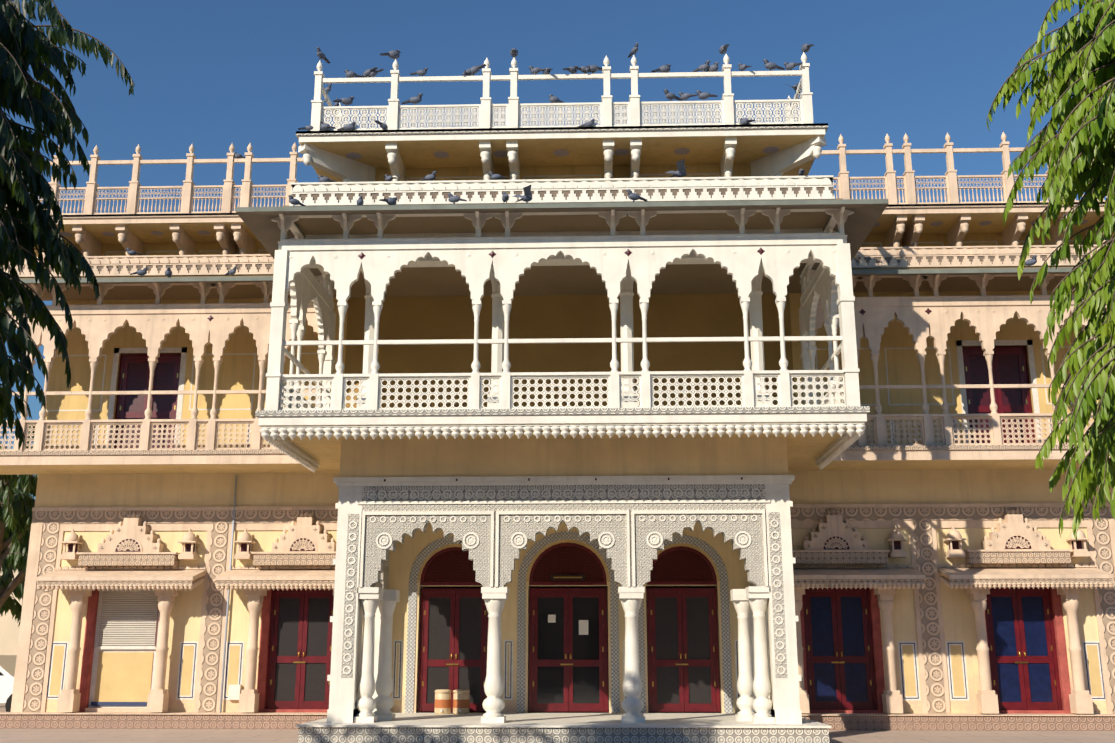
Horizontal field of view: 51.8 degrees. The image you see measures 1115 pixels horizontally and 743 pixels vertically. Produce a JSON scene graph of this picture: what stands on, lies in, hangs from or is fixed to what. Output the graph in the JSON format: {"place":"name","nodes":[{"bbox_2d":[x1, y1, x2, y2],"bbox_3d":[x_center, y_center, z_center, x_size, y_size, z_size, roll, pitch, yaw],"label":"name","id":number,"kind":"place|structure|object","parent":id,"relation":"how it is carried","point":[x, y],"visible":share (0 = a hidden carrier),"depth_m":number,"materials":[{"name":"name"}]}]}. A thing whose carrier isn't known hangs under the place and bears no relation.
{"place":"outdoors","nodes":[
{"label":"outdoors","id":0,"kind":"place"},
{"bbox_2d":[0,568,22,654],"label":"background buildings","id":1,"kind":"structure","parent":0,"point":[9,632],"depth_m":53.87,"materials":[{"name":"beige"}]},
{"bbox_2d":[0,0,1105,498],"label":"sky","id":2,"kind":"structure","parent":0,"point":[211,76],"materials":[{"name":"blue"}]},
{"bbox_2d":[0,703,1114,742],"bbox_3d":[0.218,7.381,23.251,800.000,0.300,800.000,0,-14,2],"label":"ground","id":3,"kind":"structure","parent":0,"point":[235,736],"depth_m":20.86,"materials":[{"name":"stone"}]},
{"bbox_2d":[0,655,16,711],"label":"white car","id":4,"kind":"object","parent":3,"relation":"on","point":[7,667],"visible":0.21,"depth_m":27.24,"materials":[{"name":"white paint"}]},
{"bbox_2d":[0,390,36,626],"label":"tree","id":5,"kind":"object","parent":3,"relation":"on","point":[15,516],"visible":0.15,"depth_m":32.96,"materials":[{"name":"green plant"}]},
{"bbox_2d":[0,445,37,616],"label":"tree","id":6,"kind":"object","parent":3,"relation":"on","point":[18,591],"depth_m":40.67,"materials":[{"name":"green plant"}]},
{"bbox_2d":[0,0,134,449],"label":"tree","id":7,"kind":"object","parent":3,"relation":"on","point":[28,223],"visible":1,"depth_m":11.28,"materials":[{"name":"green plant"}]},
{"bbox_2d":[0,475,1114,730],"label":"palace wings","id":8,"kind":"object","parent":3,"relation":"on","point":[846,659],"visible":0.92,"depth_m":23.70},
{"bbox_2d":[296,475,831,742],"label":"entrance porch","id":9,"kind":"object","parent":3,"relation":"on","point":[630,524],"visible":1,"depth_m":20.61,"materials":[{"name":"white stone"}]},
{"bbox_2d":[434,689,469,713],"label":"barrels","id":10,"kind":"object","parent":9,"relation":"on","point":[461,702],"visible":1,"depth_m":22.88,"materials":[{"name":"brown"}]},
{"bbox_2d":[35,164,1112,713],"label":"palace walls","id":11,"kind":"structure","parent":3,"relation":"on","point":[607,456],"depth_m":24.20,"materials":[{"name":"yellow paint"}]},
{"bbox_2d":[3,142,303,276],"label":"palace top wing","id":12,"kind":"structure","parent":11,"relation":"attached to","point":[246,260],"depth_m":25.12,"materials":[{"name":"beige stone"}]},
{"bbox_2d":[0,276,318,464],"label":"balcony","id":13,"kind":"structure","parent":11,"relation":"attached to","point":[202,323],"depth_m":23.91,"materials":[{"name":"beige stone"}]},
{"bbox_2d":[0,135,1114,474],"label":"floor slabs","id":14,"kind":"structure","parent":11,"relation":"attached to","point":[426,303],"depth_m":24.94,"materials":[{"name":"beige stone"}]},
{"bbox_2d":[289,52,834,205],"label":"palace top","id":15,"kind":"structure","parent":14,"relation":"on","point":[766,180],"depth_m":20.98,"materials":[{"name":"white stone"}]},
{"bbox_2d":[236,199,888,471],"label":"balcony","id":16,"kind":"structure","parent":11,"relation":"attached to","point":[619,262],"depth_m":20.16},
{"bbox_2d":[46,340,1097,448],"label":"palace first floor doors","id":17,"kind":"structure","parent":11,"relation":"in","point":[1009,365],"depth_m":25.00,"materials":[{"name":"red wood"}]},
{"bbox_2d":[76,43,1090,277],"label":"pigeons","id":18,"kind":"object","parent":11,"relation":"on","point":[526,197],"visible":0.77,"depth_m":21.19,"materials":[{"name":"grey"}]},
{"bbox_2d":[815,268,1109,460],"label":"balcony","id":19,"kind":"structure","parent":11,"relation":"attached to","point":[935,316],"depth_m":23.45,"materials":[{"name":"beige stone"}]},
{"bbox_2d":[821,132,1106,267],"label":"palace top wing","id":20,"kind":"structure","parent":11,"relation":"attached to","point":[954,252],"depth_m":24.56,"materials":[{"name":"beige stone"}]},
{"bbox_2d":[986,0,1114,540],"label":"tree","id":21,"kind":"object","parent":3,"relation":"on","point":[1081,68],"visible":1,"depth_m":11.21,"materials":[{"name":"green plant"}]}
]}

